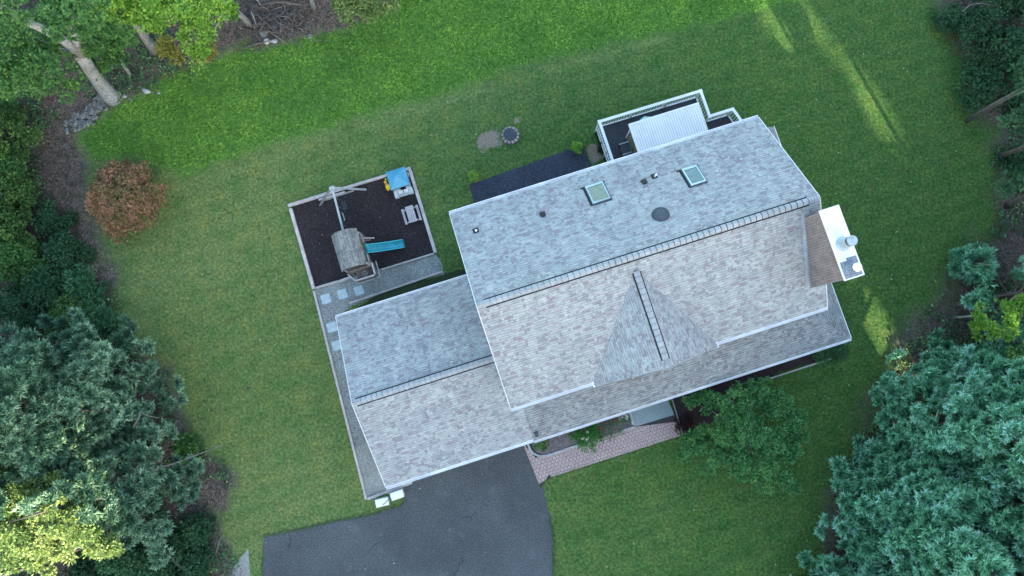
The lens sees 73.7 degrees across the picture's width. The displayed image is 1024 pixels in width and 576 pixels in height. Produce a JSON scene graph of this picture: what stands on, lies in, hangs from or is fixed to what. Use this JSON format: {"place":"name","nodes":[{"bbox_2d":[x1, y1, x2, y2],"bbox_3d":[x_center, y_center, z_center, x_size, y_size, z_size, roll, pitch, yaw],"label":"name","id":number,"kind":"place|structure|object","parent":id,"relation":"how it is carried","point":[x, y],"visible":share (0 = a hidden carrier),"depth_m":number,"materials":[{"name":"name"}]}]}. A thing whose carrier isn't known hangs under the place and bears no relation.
{"place":"outdoors","nodes":[
{"label":"outdoors","id":0,"kind":"place"},
{"bbox_2d":[314,254,443,499],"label":"gravel path","id":1,"kind":"structure","parent":0,"point":[392,277],"depth_m":42.14,"materials":[{"name":"grey gravel"}]},
{"bbox_2d":[313,290,366,498],"bbox_3d":[-10.479,6.398,41.518,0.140,0.100,13.009,-15,85,-1],"label":"landscape timber","id":2,"kind":"object","parent":1,"relation":"on","point":[340,396],"visible":1,"depth_m":41.46,"materials":[{"name":"grey wood"}]},
{"bbox_2d":[355,442,402,496],"bbox_3d":[-8.100,10.769,41.143,2.301,0.020,3.279,-16,85,-2],"label":"concrete pad","id":3,"kind":"object","parent":1,"relation":"on","point":[372,480],"visible":0.6,"depth_m":41.10,"materials":[{"name":"grey concrete"}]},
{"bbox_2d":[367,482,411,499],"bbox_3d":[-7.319,12.145,40.955,2.803,0.120,0.160,-20,85,-2],"label":"landscape timber","id":4,"kind":"object","parent":3,"relation":"on","point":[386,491],"visible":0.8,"depth_m":40.90,"materials":[{"name":"grey wood"}]},
{"bbox_2d":[349,271,441,303],"bbox_3d":[-7.171,-0.029,42.137,6.002,0.100,0.120,-19,85,-2],"label":"landscape timber","id":5,"kind":"object","parent":1,"relation":"on","point":[398,286],"visible":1,"depth_m":42.09,"materials":[{"name":"grey wood"}]},
{"bbox_2d":[262,446,553,575],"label":"driveway","id":6,"kind":"structure","parent":0,"point":[460,520],"depth_m":40.76,"materials":[{"name":"grey asphalt"}]},
{"bbox_2d":[0,0,1023,575],"bbox_3d":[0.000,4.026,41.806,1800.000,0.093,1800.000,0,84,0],"label":"ground","id":7,"kind":"structure","parent":0,"point":[238,340],"depth_m":42.73,"materials":[{"name":"green plant"}]},
{"bbox_2d":[0,93,19,129],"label":"wood edge bush","id":8,"kind":"object","parent":7,"relation":"on","point":[10,104],"visible":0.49,"depth_m":41.84,"materials":[{"name":"green plant"}]},
{"bbox_2d":[0,143,34,199],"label":"wood edge bush","id":9,"kind":"object","parent":7,"relation":"on","point":[6,161],"visible":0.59,"depth_m":41.06,"materials":[{"name":"green plant"}]},
{"bbox_2d":[0,200,36,255],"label":"wood edge bush","id":10,"kind":"object","parent":7,"relation":"on","point":[12,217],"visible":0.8,"depth_m":40.59,"materials":[{"name":"green plant"}]},
{"bbox_2d":[0,169,38,225],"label":"wood edge bush","id":11,"kind":"object","parent":7,"relation":"on","point":[26,197],"visible":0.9,"depth_m":40.50,"materials":[{"name":"green plant"}]},
{"bbox_2d":[0,107,43,161],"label":"wood edge bush","id":12,"kind":"object","parent":7,"relation":"on","point":[15,120],"visible":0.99,"depth_m":41.46,"materials":[{"name":"green plant"}]},
{"bbox_2d":[0,282,46,333],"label":"wood edge bush","id":13,"kind":"object","parent":7,"relation":"on","point":[11,308],"visible":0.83,"depth_m":40.32,"materials":[{"name":"green plant"}]},
{"bbox_2d":[0,233,49,288],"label":"wood edge bush","id":14,"kind":"object","parent":7,"relation":"on","point":[24,260],"visible":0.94,"depth_m":40.51,"materials":[{"name":"green plant"}]},
{"bbox_2d":[0,41,78,98],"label":"tall tree","id":15,"kind":"object","parent":7,"relation":"on","point":[53,47],"visible":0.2,"depth_m":37.42,"materials":[{"name":"green plant"}]},
{"bbox_2d":[18,264,74,315],"bbox_3d":[-27.904,0.009,41.042,3.518,2.392,3.149,-32,85,-3],"label":"wood edge bush","id":16,"kind":"object","parent":7,"relation":"on","point":[39,282],"visible":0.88,"depth_m":40.44,"materials":[{"name":"green plant"}]},
{"bbox_2d":[0,321,92,465],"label":"pine tree","id":17,"kind":"object","parent":7,"relation":"on","point":[9,328],"visible":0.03,"depth_m":39.13,"materials":[{"name":"green plant"}]},
{"bbox_2d":[30,199,79,237],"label":"wood edge bush","id":18,"kind":"object","parent":7,"relation":"on","point":[49,218],"visible":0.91,"depth_m":41.63,"materials":[{"name":"green plant"}]},
{"bbox_2d":[0,397,127,559],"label":"pine tree","id":19,"kind":"object","parent":7,"relation":"on","point":[3,484],"visible":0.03,"depth_m":35.36,"materials":[{"name":"green plant"}]},
{"bbox_2d":[0,452,130,575],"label":"sunlit maple","id":20,"kind":"object","parent":7,"relation":"on","point":[65,530],"visible":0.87,"depth_m":33.12,"materials":[{"name":"yellow plant"}]},
{"bbox_2d":[41,293,90,340],"bbox_3d":[-26.637,1.921,40.886,3.002,2.337,3.381,0,84,0],"label":"wood edge bush","id":21,"kind":"object","parent":7,"relation":"on","point":[61,307],"visible":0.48,"depth_m":40.38,"materials":[{"name":"green plant"}]},
{"bbox_2d":[0,0,133,106],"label":"beech tree","id":22,"kind":"object","parent":7,"relation":"on","point":[68,15],"visible":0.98,"depth_m":35.76,"materials":[{"name":"green plant"}]},
{"bbox_2d":[41,229,97,273],"bbox_3d":[-27.229,-2.184,41.602,3.267,1.698,2.803,0,84,0],"label":"wood edge bush","id":23,"kind":"object","parent":7,"relation":"on","point":[61,249],"visible":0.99,"depth_m":41.32,"materials":[{"name":"green plant"}]},
{"bbox_2d":[57,260,113,303],"bbox_3d":[-26.177,-0.142,41.297,3.274,1.912,3.180,0,84,0],"label":"wood edge bush","id":24,"kind":"object","parent":7,"relation":"on","point":[80,284],"visible":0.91,"depth_m":41.03,"materials":[{"name":"green plant"}]},
{"bbox_2d":[61,550,118,575],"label":"wood edge bush","id":25,"kind":"object","parent":7,"relation":"on","point":[87,564],"visible":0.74,"depth_m":38.92,"materials":[{"name":"green plant"}]},
{"bbox_2d":[0,306,187,489],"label":"pine tree","id":26,"kind":"object","parent":7,"relation":"on","point":[87,372],"visible":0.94,"depth_m":35.19,"materials":[{"name":"green plant"}]},
{"bbox_2d":[78,289,124,340],"bbox_3d":[-25.160,1.774,41.169,2.741,1.800,2.938,-38,86,-3],"label":"wood edge bush","id":27,"kind":"object","parent":7,"relation":"on","point":[98,322],"visible":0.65,"depth_m":40.92,"materials":[{"name":"green plant"}]},
{"bbox_2d":[10,411,205,571],"bbox_3d":[-21.226,10.715,35.664,8.049,11.055,8.411,30,85,3],"label":"pine tree","id":28,"kind":"object","parent":7,"relation":"on","point":[93,484],"visible":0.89,"depth_m":36.10,"materials":[{"name":"green plant"}]},
{"bbox_2d":[78,24,140,80],"bbox_3d":[-23.761,-13.753,40.701,4.374,5.765,2.382,-22,85,-2],"label":"tall tree","id":29,"kind":"object","parent":7,"relation":"on","point":[102,66],"visible":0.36,"depth_m":39.90,"materials":[{"name":"green plant"}]},
{"bbox_2d":[90,325,134,357],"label":"wood edge bush","id":30,"kind":"object","parent":7,"relation":"on","point":[104,337],"visible":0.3,"depth_m":40.92,"materials":[{"name":"green plant"}]},
{"bbox_2d":[94,535,147,575],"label":"wood edge bush","id":31,"kind":"object","parent":7,"relation":"on","point":[112,567],"visible":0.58,"depth_m":38.79,"materials":[{"name":"green plant"}]},
{"bbox_2d":[83,156,168,244],"bbox_3d":[-23.451,-5.508,41.357,4.927,2.822,4.869,-29,85,-3],"label":"ornamental tree","id":32,"kind":"object","parent":7,"relation":"on","point":[113,200],"visible":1,"depth_m":40.73,"materials":[{"name":"orange plant"}]},
{"bbox_2d":[90,0,192,55],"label":"tall tree","id":33,"kind":"object","parent":7,"relation":"on","point":[137,20],"visible":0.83,"depth_m":36.42,"materials":[{"name":"green plant"}]},
{"bbox_2d":[128,494,176,539],"bbox_3d":[-21.387,13.473,40.014,3.194,1.858,2.858,0,84,0],"label":"wood edge bush","id":34,"kind":"object","parent":7,"relation":"on","point":[154,513],"visible":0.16,"depth_m":39.70,"materials":[{"name":"green plant"}]},
{"bbox_2d":[135,563,177,575],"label":"wood edge bush","id":35,"kind":"object","parent":7,"relation":"on","point":[145,574],"visible":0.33,"depth_m":39.23,"materials":[{"name":"green plant"}]},
{"bbox_2d":[131,527,186,575],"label":"wood edge bush","id":36,"kind":"object","parent":7,"relation":"on","point":[171,540],"visible":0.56,"depth_m":39.42,"materials":[{"name":"green plant"}]},
{"bbox_2d":[153,34,218,65],"bbox_3d":[-19.570,-14.298,42.006,4.084,3.231,1.874,0,84,0],"label":"yellowing tree","id":37,"kind":"object","parent":7,"relation":"on","point":[167,47],"visible":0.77,"depth_m":41.15,"materials":[{"name":"yellow plant"}]},
{"bbox_2d":[171,432,207,465],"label":"wood edge bush","id":38,"kind":"object","parent":7,"relation":"on","point":[184,446],"visible":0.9,"depth_m":40.68,"materials":[{"name":"green plant"}]},
{"bbox_2d":[173,546,219,575],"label":"wood edge bush","id":39,"kind":"object","parent":7,"relation":"on","point":[192,563],"visible":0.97,"depth_m":39.84,"materials":[{"name":"green plant"}]},
{"bbox_2d":[175,511,218,550],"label":"wood edge bush","id":40,"kind":"object","parent":7,"relation":"on","point":[194,531],"visible":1,"depth_m":40.06,"materials":[{"name":"green plant"}]},
{"bbox_2d":[162,0,252,71],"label":"tall tree","id":41,"kind":"object","parent":7,"relation":"on","point":[197,19],"visible":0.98,"depth_m":38.47,"materials":[{"name":"green plant"}]},
{"bbox_2d":[231,549,250,575],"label":"gravel spur","id":42,"kind":"structure","parent":7,"relation":"on","point":[244,562],"depth_m":40.58,"materials":[{"name":"gravel"}]},
{"bbox_2d":[247,532,261,575],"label":"verge","id":43,"kind":"structure","parent":7,"relation":"on","point":[254,540],"depth_m":40.65,"materials":[{"name":"green plant"}]},
{"bbox_2d":[218,0,335,49],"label":"brush pile","id":44,"kind":"object","parent":7,"relation":"on","point":[265,18],"visible":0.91,"depth_m":43.48,"materials":[{"name":"brown wood"}]},
{"bbox_2d":[289,208,315,288],"bbox_3d":[-13.009,-2.455,42.340,0.200,0.160,5.280,-17,85,-2],"label":"landscape timber","id":45,"kind":"object","parent":7,"relation":"on","point":[302,248],"visible":1,"depth_m":42.27,"materials":[{"name":"grey wood"}]},
{"bbox_2d":[287,191,331,206],"bbox_3d":[-12.569,-5.561,42.639,2.920,0.160,0.200,-18,85,-2],"label":"landscape timber","id":46,"kind":"object","parent":7,"relation":"on","point":[306,200],"visible":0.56,"depth_m":42.56,"materials":[{"name":"grey wood"}]},
{"bbox_2d":[261,495,405,537],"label":"edge grass","id":47,"kind":"structure","parent":7,"relation":"on","point":[388,508],"depth_m":40.83,"materials":[{"name":"green plant"}]},
{"bbox_2d":[292,171,433,286],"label":"play area mulch","id":48,"kind":"object","parent":7,"relation":"on","point":[356,199],"visible":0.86,"depth_m":42.53,"materials":[{"name":"brown wood"}]},
{"bbox_2d":[319,186,404,283],"bbox_3d":[-9.035,-3.467,41.009,3.877,3.076,5.994,-25,85,-2],"label":"play set","id":49,"kind":"object","parent":48,"relation":"on","point":[352,252],"visible":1,"depth_m":40.29,"materials":[{"name":"grey wood"}]},
{"bbox_2d":[384,166,413,198],"bbox_3d":[-7.057,-6.462,41.856,1.620,1.912,1.464,-18,85,-2],"label":"playhouse","id":50,"kind":"object","parent":48,"relation":"on","point":[399,178],"visible":1,"depth_m":41.43,"materials":[{"name":"blue plastic"}]},
{"bbox_2d":[401,205,421,224],"bbox_3d":[-6.230,-4.541,42.374,1.060,0.547,1.040,-18,85,-2],"label":"picnic table","id":51,"kind":"object","parent":48,"relation":"on","point":[409,210],"visible":1,"depth_m":42.13,"materials":[{"name":"grey wood"}]},
{"bbox_2d":[330,0,400,28],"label":"bush","id":52,"kind":"object","parent":7,"relation":"on","point":[365,10],"visible":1,"depth_m":40.19,"materials":[{"name":"green plant"}]},
{"bbox_2d":[334,167,410,192],"bbox_3d":[-8.762,-6.766,42.755,5.030,0.160,0.170,-17,85,-2],"label":"landscape timber","id":53,"kind":"object","parent":7,"relation":"on","point":[367,181],"visible":0.56,"depth_m":42.67,"materials":[{"name":"grey wood"}]},
{"bbox_2d":[375,496,389,507],"bbox_3d":[-7.724,12.739,40.757,0.880,0.420,0.500,-13,85,-1],"label":"storage box","id":54,"kind":"object","parent":7,"relation":"on","point":[379,502],"visible":0.98,"depth_m":40.55,"materials":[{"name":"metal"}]},
{"bbox_2d":[390,489,404,500],"bbox_3d":[-6.840,12.316,40.797,0.880,0.420,0.500,-18,85,-2],"label":"storage box","id":55,"kind":"object","parent":7,"relation":"on","point":[396,494],"visible":1,"depth_m":40.59,"materials":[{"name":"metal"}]},
{"bbox_2d":[259,515,556,575],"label":"edge grass","id":56,"kind":"structure","parent":7,"relation":"on","point":[554,557],"depth_m":40.64,"materials":[{"name":"green plant"}]},
{"bbox_2d":[353,269,466,309],"bbox_3d":[-5.771,0.149,42.174,9.379,0.005,1.193,-17,85,-2],"label":"foundation bed","id":57,"kind":"object","parent":7,"relation":"on","point":[410,288],"visible":0.36,"depth_m":42.20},
{"bbox_2d":[408,169,436,252],"bbox_3d":[-5.568,-4.785,42.565,0.200,0.160,5.510,-17,85,-2],"label":"landscape timber","id":58,"kind":"object","parent":7,"relation":"on","point":[422,212],"visible":1,"depth_m":42.48,"materials":[{"name":"grey wood"}]},
{"bbox_2d":[81,0,814,177],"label":"rough grass","id":59,"kind":"structure","parent":7,"relation":"on","point":[256,98],"depth_m":43.52,"materials":[{"name":"green plant"}]},
{"bbox_2d":[467,169,478,182],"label":"shrub","id":60,"kind":"object","parent":7,"relation":"on","point":[473,175],"visible":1,"depth_m":41.95,"materials":[{"name":"green plant"}]},
{"bbox_2d":[501,126,518,144],"bbox_3d":[-0.105,-9.612,42.948,1.135,0.378,1.136,0,84,0],"label":"fire pit","id":61,"kind":"object","parent":7,"relation":"on","point":[509,135],"visible":1,"depth_m":42.84,"materials":[{"name":"grey stone"}]},
{"bbox_2d":[0,0,1023,575],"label":"undergrowth","id":62,"kind":"object","parent":7,"relation":"on","point":[148,64],"visible":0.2,"depth_m":42.38,"materials":[{"name":"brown plant"}]},
{"bbox_2d":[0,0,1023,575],"bbox_3d":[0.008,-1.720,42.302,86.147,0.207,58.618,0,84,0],"label":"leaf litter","id":63,"kind":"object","parent":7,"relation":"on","point":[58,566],"visible":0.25,"depth_m":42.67,"materials":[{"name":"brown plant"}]},
{"bbox_2d":[90,40,956,574],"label":"fallen leaves","id":64,"kind":"object","parent":7,"relation":"on","point":[504,148],"visible":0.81,"depth_m":42.32,"materials":[{"name":"brown plant"}]},
{"bbox_2d":[571,141,582,153],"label":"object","id":65,"kind":"object","parent":7,"relation":"on","point":[576,147],"visible":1,"depth_m":42.38,"materials":[{"name":"green plant"}]},
{"bbox_2d":[531,413,631,454],"bbox_3d":[4.183,8.392,41.361,6.521,0.040,2.293,-15,85,-1],"label":"planting bed","id":66,"kind":"object","parent":7,"relation":"on","point":[559,442],"visible":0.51,"depth_m":41.27,"materials":[{"name":"brown soil"}]},
{"bbox_2d":[533,439,549,451],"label":"grass clump","id":67,"kind":"object","parent":66,"relation":"on","point":[544,446],"visible":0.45,"depth_m":41.02,"materials":[{"name":"green plant"}]},
{"bbox_2d":[566,424,603,453],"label":"hydrangea bush","id":68,"kind":"object","parent":66,"relation":"on","point":[580,435],"visible":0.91,"depth_m":40.72,"materials":[{"name":"green plant"}]},
{"bbox_2d":[594,416,629,443],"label":"rose bush","id":69,"kind":"object","parent":66,"relation":"on","point":[602,424],"visible":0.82,"depth_m":40.97,"materials":[{"name":"green plant"}]},
{"bbox_2d":[335,115,864,489],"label":"house","id":70,"kind":"structure","parent":7,"relation":"on","point":[576,300],"depth_m":35.67,"materials":[{"name":"grey"}]},
{"bbox_2d":[524,415,679,486],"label":"paver walkway","id":71,"kind":"structure","parent":7,"relation":"on","point":[644,442],"depth_m":41.22,"materials":[{"name":"grey"}]},
{"bbox_2d":[527,444,579,456],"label":"stone curb","id":72,"kind":"structure","parent":71,"relation":"on","point":[549,454],"depth_m":41.15,"materials":[{"name":"grey stone"}]},
{"bbox_2d":[540,432,681,487],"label":"edge grass","id":73,"kind":"structure","parent":7,"relation":"on","point":[606,459],"depth_m":41.17,"materials":[{"name":"green plant"}]},
{"bbox_2d":[631,400,673,426],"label":"bluestone patio","id":74,"kind":"structure","parent":7,"relation":"on","point":[654,412],"depth_m":41.35,"materials":[{"name":"grey stone"}]},
{"bbox_2d":[595,89,741,161],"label":"deck","id":75,"kind":"structure","parent":7,"relation":"on","point":[612,134],"depth_m":42.23,"materials":[{"name":"grey wood"}]},
{"bbox_2d":[618,141,632,156],"bbox_3d":[6.951,-8.509,41.743,0.680,0.850,0.750,-18,85,-2],"label":"armchair","id":76,"kind":"object","parent":75,"relation":"on","point":[627,148],"visible":0.98,"depth_m":41.73,"materials":[{"name":"fabric"}]},
{"bbox_2d":[626,102,707,151],"bbox_3d":[9.340,-8.767,41.074,4.340,2.230,2.950,-18,85,-2],"label":"patio canopy","id":77,"kind":"object","parent":75,"relation":"on","point":[641,140],"visible":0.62,"depth_m":40.03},
{"bbox_2d":[674,375,810,496],"bbox_3d":[13.388,8.557,39.199,7.884,4.422,7.034,0,84,0],"label":"front tree","id":78,"kind":"object","parent":7,"relation":"on","point":[757,436],"visible":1,"depth_m":38.66,"materials":[{"name":"green plant"}]},
{"bbox_2d":[672,349,826,432],"bbox_3d":[14.573,5.949,41.611,10.231,0.020,3.673,-16,85,-2],"label":"planting bed","id":79,"kind":"object","parent":7,"relation":"on","point":[682,410],"visible":0.34,"depth_m":41.59,"materials":[{"name":"brown soil"}]},
{"bbox_2d":[673,414,693,434],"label":"burgundy shrub","id":80,"kind":"object","parent":79,"relation":"on","point":[687,425],"visible":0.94,"depth_m":41.02,"materials":[{"name":"red plant"}]},
{"bbox_2d":[812,348,831,366],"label":"leafy shrub","id":81,"kind":"object","parent":79,"relation":"on","point":[820,355],"visible":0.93,"depth_m":41.37,"materials":[{"name":"green plant"}]},
{"bbox_2d":[790,549,865,575],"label":"pine tree","id":82,"kind":"object","parent":7,"relation":"on","point":[806,562],"visible":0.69,"depth_m":39.20,"materials":[{"name":"green plant"}]},
{"bbox_2d":[827,342,850,364],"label":"round shrub","id":83,"kind":"object","parent":7,"relation":"on","point":[841,352],"visible":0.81,"depth_m":41.10,"materials":[{"name":"green plant"}]},
{"bbox_2d":[813,519,911,575],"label":"pine tree","id":84,"kind":"object","parent":7,"relation":"on","point":[870,567],"visible":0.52,"depth_m":38.01,"materials":[{"name":"green plant"}]},
{"bbox_2d":[843,434,984,524],"bbox_3d":[22.190,10.893,37.116,6.070,8.137,5.383,0,84,0],"label":"pine tree","id":85,"kind":"object","parent":7,"relation":"on","point":[955,496],"visible":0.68,"depth_m":36.27,"materials":[{"name":"green plant"}]},
{"bbox_2d":[814,455,1015,575],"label":"pine tree","id":86,"kind":"object","parent":7,"relation":"on","point":[920,546],"visible":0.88,"depth_m":34.62,"materials":[{"name":"green plant"}]},
{"bbox_2d":[854,531,1023,575],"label":"pine tree","id":87,"kind":"object","parent":7,"relation":"on","point":[1016,573],"visible":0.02,"depth_m":34.38,"materials":[{"name":"green plant"}]},
{"bbox_2d":[857,413,1023,572],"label":"pine tree","id":88,"kind":"object","parent":7,"relation":"on","point":[1005,527],"visible":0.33,"depth_m":33.48,"materials":[{"name":"green plant"}]},
{"bbox_2d":[868,346,1023,489],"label":"pine tree","id":89,"kind":"object","parent":7,"relation":"on","point":[992,429],"visible":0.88,"depth_m":35.58,"materials":[{"name":"green plant"}]},
{"bbox_2d":[929,0,969,36],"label":"shade bush","id":90,"kind":"object","parent":7,"relation":"on","point":[956,9],"visible":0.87,"depth_m":43.05,"materials":[{"name":"green plant"}]},
{"bbox_2d":[918,327,1023,413],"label":"pine tree","id":91,"kind":"object","parent":7,"relation":"on","point":[995,364],"visible":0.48,"depth_m":37.55,"materials":[{"name":"green plant"}]},
{"bbox_2d":[946,241,999,286],"bbox_3d":[28.032,-1.522,41.273,3.388,2.279,2.823,0,84,0],"label":"pine sapling","id":92,"kind":"object","parent":7,"relation":"on","point":[963,259],"visible":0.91,"depth_m":41.31,"materials":[{"name":"green plant"}]},
{"bbox_2d":[947,4,1008,57],"bbox_3d":[29.167,-16.256,42.451,3.466,2.704,3.494,-21,85,-2],"label":"shade bush","id":93,"kind":"object","parent":7,"relation":"on","point":[990,16],"visible":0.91,"depth_m":42.05,"materials":[{"name":"green plant"}]},
{"bbox_2d":[953,62,1007,112],"bbox_3d":[29.188,-12.553,42.480,3.245,1.936,3.234,0,84,0],"label":"shade bush","id":94,"kind":"object","parent":7,"relation":"on","point":[982,77],"visible":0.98,"depth_m":42.16,"materials":[{"name":"green plant"}]},
{"bbox_2d":[953,292,1023,343],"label":"pale green tree","id":95,"kind":"object","parent":7,"relation":"on","point":[1008,307],"visible":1,"depth_m":37.61,"materials":[{"name":"green plant"}]},
{"bbox_2d":[960,246,1023,353],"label":"pine tree","id":96,"kind":"object","parent":7,"relation":"on","point":[986,294],"visible":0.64,"depth_m":39.96,"materials":[{"name":"green plant"}]},
{"bbox_2d":[965,21,1023,73],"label":"shade bush","id":97,"kind":"object","parent":7,"relation":"on","point":[1011,51],"visible":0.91,"depth_m":41.63,"materials":[{"name":"green plant"}]},
{"bbox_2d":[965,28,1023,122],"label":"leaning tree","id":98,"kind":"object","parent":7,"relation":"on","point":[1019,74],"visible":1,"depth_m":31.54,"materials":[{"name":"brown plant"}]},
{"bbox_2d":[965,0,1023,20],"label":"shade bush","id":99,"kind":"object","parent":7,"relation":"on","point":[1004,3],"visible":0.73,"depth_m":41.87,"materials":[{"name":"green plant"}]},
{"bbox_2d":[991,144,1023,186],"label":"shade bush","id":100,"kind":"object","parent":7,"relation":"on","point":[1016,159],"visible":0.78,"depth_m":42.07,"materials":[{"name":"green plant"}]},
{"bbox_2d":[994,165,1023,208],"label":"leaning tree","id":101,"kind":"object","parent":7,"relation":"on","point":[1005,189],"visible":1,"depth_m":33.55,"materials":[{"name":"green plant"}]},
{"bbox_2d":[996,103,1023,158],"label":"leaning tree","id":102,"kind":"object","parent":7,"relation":"on","point":[1005,122],"visible":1,"depth_m":33.49,"materials":[{"name":"green plant"}]},
{"bbox_2d":[1001,68,1023,116],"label":"shade bush","id":103,"kind":"object","parent":7,"relation":"on","point":[1016,98],"visible":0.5,"depth_m":42.05,"materials":[{"name":"green plant"}]},
{"bbox_2d":[1001,0,1023,27],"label":"shade bush","id":104,"kind":"object","parent":7,"relation":"on","point":[1017,3],"visible":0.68,"depth_m":41.78,"materials":[{"name":"green plant"}]},
{"bbox_2d":[1003,341,1023,375],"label":"pale green tree","id":105,"kind":"object","parent":7,"relation":"on","point":[1015,352],"visible":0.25,"depth_m":37.15,"materials":[{"name":"green plant"}]},
{"bbox_2d":[470,148,591,203],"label":"asphalt patio","id":106,"kind":"structure","parent":0,"point":[552,167],"depth_m":42.85,"materials":[{"name":"black asphalt"}]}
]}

